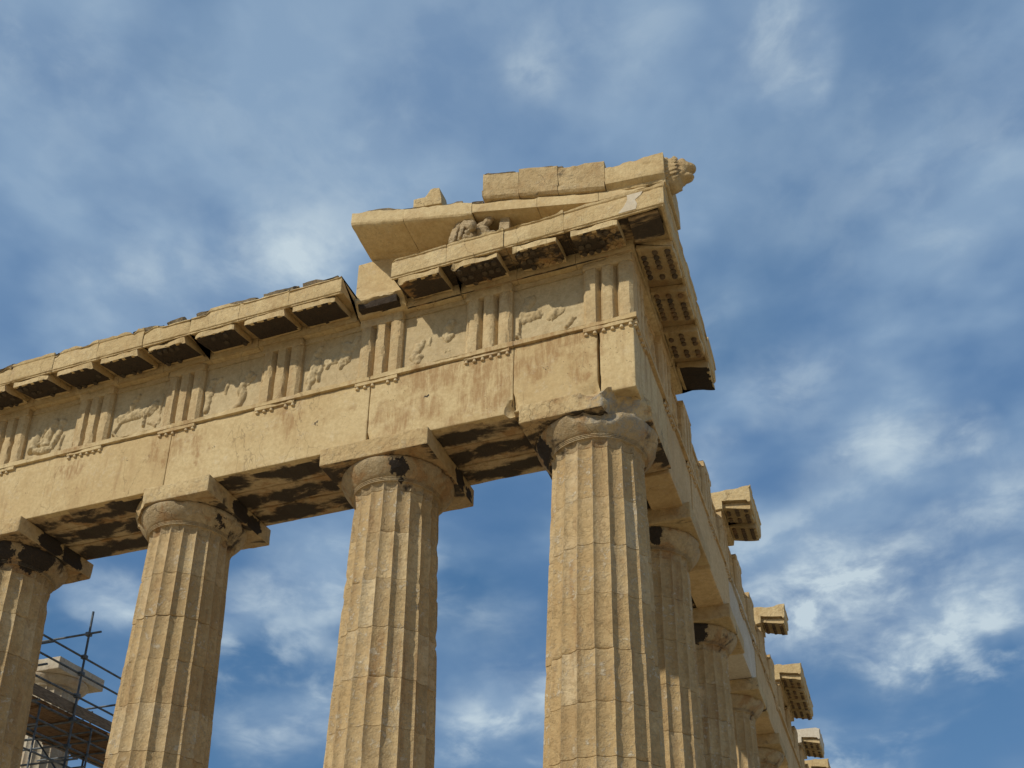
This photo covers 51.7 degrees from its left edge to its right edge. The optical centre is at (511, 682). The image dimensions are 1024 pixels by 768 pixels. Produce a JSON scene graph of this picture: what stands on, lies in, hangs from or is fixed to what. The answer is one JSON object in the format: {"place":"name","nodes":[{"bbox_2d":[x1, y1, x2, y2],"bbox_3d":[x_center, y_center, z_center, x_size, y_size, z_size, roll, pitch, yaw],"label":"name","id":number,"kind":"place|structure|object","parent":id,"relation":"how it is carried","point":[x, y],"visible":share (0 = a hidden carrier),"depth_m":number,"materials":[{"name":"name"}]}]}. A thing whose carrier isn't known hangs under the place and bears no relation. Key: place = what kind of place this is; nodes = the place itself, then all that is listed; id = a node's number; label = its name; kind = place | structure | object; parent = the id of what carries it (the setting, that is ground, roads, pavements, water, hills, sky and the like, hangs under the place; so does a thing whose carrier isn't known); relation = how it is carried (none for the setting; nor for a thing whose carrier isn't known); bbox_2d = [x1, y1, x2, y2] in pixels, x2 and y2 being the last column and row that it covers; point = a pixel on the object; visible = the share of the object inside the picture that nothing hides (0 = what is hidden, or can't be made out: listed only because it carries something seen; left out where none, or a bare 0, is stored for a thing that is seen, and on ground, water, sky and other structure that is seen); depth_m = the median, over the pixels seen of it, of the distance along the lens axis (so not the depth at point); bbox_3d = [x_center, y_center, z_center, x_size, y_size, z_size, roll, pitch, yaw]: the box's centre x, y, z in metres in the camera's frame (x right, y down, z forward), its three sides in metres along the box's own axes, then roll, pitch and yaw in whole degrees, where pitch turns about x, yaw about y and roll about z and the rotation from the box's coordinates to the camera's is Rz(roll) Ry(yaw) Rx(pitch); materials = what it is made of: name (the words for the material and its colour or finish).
{"place":"outdoors","nodes":[
{"label":"outdoors","id":0,"kind":"place"},
{"bbox_2d":[0,0,1023,767],"label":"sky","id":1,"kind":"structure","parent":0,"point":[851,233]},
{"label":"stepped platform","id":2,"kind":"structure","parent":0,"visible":0},
{"bbox_2d":[0,516,93,767],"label":"column","id":3,"kind":"structure","parent":2,"relation":"on","point":[38,566],"depth_m":20.54,"materials":[{"name":"stone"}]},
{"bbox_2d":[20,656,104,767],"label":"column","id":4,"kind":"structure","parent":2,"relation":"on","point":[52,671],"depth_m":28.02,"materials":[{"name":"stone"}]},
{"bbox_2d":[20,611,120,767],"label":"scaffold","id":5,"kind":"object","parent":2,"relation":"on","point":[66,732],"visible":0.65,"depth_m":24.83,"materials":[{"name":"metal"}]},
{"bbox_2d":[103,474,270,767],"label":"column","id":6,"kind":"structure","parent":2,"relation":"on","point":[198,533],"depth_m":18.63,"materials":[{"name":"stone"}]},
{"bbox_2d":[319,426,473,767],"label":"column","id":7,"kind":"structure","parent":2,"relation":"on","point":[402,491],"depth_m":17.12,"materials":[{"name":"stone"}]},
{"bbox_2d":[0,252,638,559],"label":"entablature","id":8,"kind":"structure","parent":7,"relation":"on","point":[462,380],"depth_m":19.03,"materials":[{"name":"stone"}]},
{"bbox_2d":[0,275,360,415],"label":"cornice","id":9,"kind":"structure","parent":8,"relation":"on","point":[312,309],"depth_m":20.08,"materials":[{"name":"stone"}]},
{"bbox_2d":[355,287,409,321],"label":"broken cornice block","id":10,"kind":"structure","parent":8,"relation":"on","point":[378,304],"depth_m":18.96,"materials":[{"name":"stone"}]},
{"bbox_2d":[356,259,398,297],"bbox_3d":[-2.286,-7.418,19.963,1.082,0.943,0.704,-7,-24,19],"label":"tympanum stone","id":11,"kind":"object","parent":10,"relation":"on","point":[374,277],"visible":0.34,"depth_m":19.73,"materials":[{"name":"stone"}]},
{"bbox_2d":[391,182,715,394],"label":"cornice","id":12,"kind":"structure","parent":8,"relation":"on","point":[640,224],"depth_m":18.00,"materials":[{"name":"stone"}]},
{"bbox_2d":[448,216,512,242],"bbox_3d":[-0.600,-7.899,18.328,1.197,0.763,0.610,-7,-24,19],"label":"horse sculpture","id":13,"kind":"object","parent":12,"relation":"on","point":[466,229],"visible":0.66,"depth_m":18.23,"materials":[{"name":"stone"}]},
{"bbox_2d":[351,185,652,261],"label":"raking cornice","id":14,"kind":"structure","parent":12,"relation":"on","point":[386,233],"depth_m":18.74,"materials":[{"name":"stone"}]},
{"bbox_2d":[413,188,446,207],"bbox_3d":[-1.455,-8.586,18.984,0.562,0.423,0.325,-7,-24,19],"label":"stone fragment","id":15,"kind":"object","parent":14,"relation":"on","point":[434,197],"visible":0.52,"depth_m":18.83,"materials":[{"name":"stone"}]},
{"bbox_2d":[482,152,695,229],"bbox_3d":[1.380,-8.317,18.090,3.624,1.334,1.180,-7,-24,19],"label":"gutter course","id":16,"kind":"object","parent":12,"relation":"on","point":[674,174],"visible":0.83,"depth_m":17.54,"materials":[{"name":"stone"}]},
{"bbox_2d":[519,387,670,767],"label":"column","id":17,"kind":"structure","parent":2,"relation":"on","point":[601,454],"depth_m":15.78,"materials":[{"name":"stone"}]},
{"bbox_2d":[600,253,808,767],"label":"entablature","id":18,"kind":"structure","parent":17,"relation":"on","point":[634,360],"depth_m":21.07,"materials":[{"name":"stone"}]},
{"bbox_2d":[711,485,760,545],"bbox_3d":[5.192,-3.964,25.682,1.499,0.618,1.794,-7,-24,19],"label":"cornice stone","id":19,"kind":"object","parent":18,"relation":"on","point":[737,508],"visible":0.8,"depth_m":25.05,"materials":[{"name":"stone"}]},
{"bbox_2d":[753,604,788,636],"bbox_3d":[7.269,-1.733,30.850,1.498,0.621,0.994,-7,-24,19],"label":"cornice stone","id":20,"kind":"object","parent":18,"relation":"on","point":[771,620],"visible":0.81,"depth_m":30.41,"materials":[{"name":"stone"}]},
{"bbox_2d":[774,663,812,721],"bbox_3d":[9.261,0.406,35.801,1.500,0.622,3.994,-7,-24,19],"label":"cornice stone","id":21,"kind":"object","parent":18,"relation":"on","point":[791,679],"visible":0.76,"depth_m":34.95,"materials":[{"name":"stone"}]},
{"bbox_2d":[796,728,823,758],"bbox_3d":[11.097,2.380,40.365,1.500,0.620,1.994,-7,-24,19],"label":"cornice stone","id":22,"kind":"object","parent":18,"relation":"on","point":[810,742],"visible":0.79,"depth_m":39.56,"materials":[{"name":"white stone"}]},
{"bbox_2d":[805,758,830,767],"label":"cornice stone","id":23,"kind":"object","parent":18,"relation":"on","point":[818,763],"visible":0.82,"depth_m":42.55,"materials":[{"name":"stone"}]},
{"bbox_2d":[647,502,710,767],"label":"column","id":24,"kind":"structure","parent":2,"relation":"on","point":[679,549],"depth_m":19.30,"materials":[{"name":"stone"}]},
{"bbox_2d":[693,603,744,767],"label":"column","id":25,"kind":"structure","parent":2,"relation":"on","point":[719,640],"depth_m":23.23,"materials":[{"name":"stone"}]},
{"bbox_2d":[729,677,769,767],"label":"column","id":26,"kind":"structure","parent":2,"relation":"on","point":[750,705],"depth_m":27.08,"materials":[{"name":"stone"}]},
{"bbox_2d":[756,733,788,767],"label":"column","id":27,"kind":"structure","parent":2,"relation":"on","point":[772,751],"depth_m":30.84,"materials":[{"name":"stone"}]}
]}

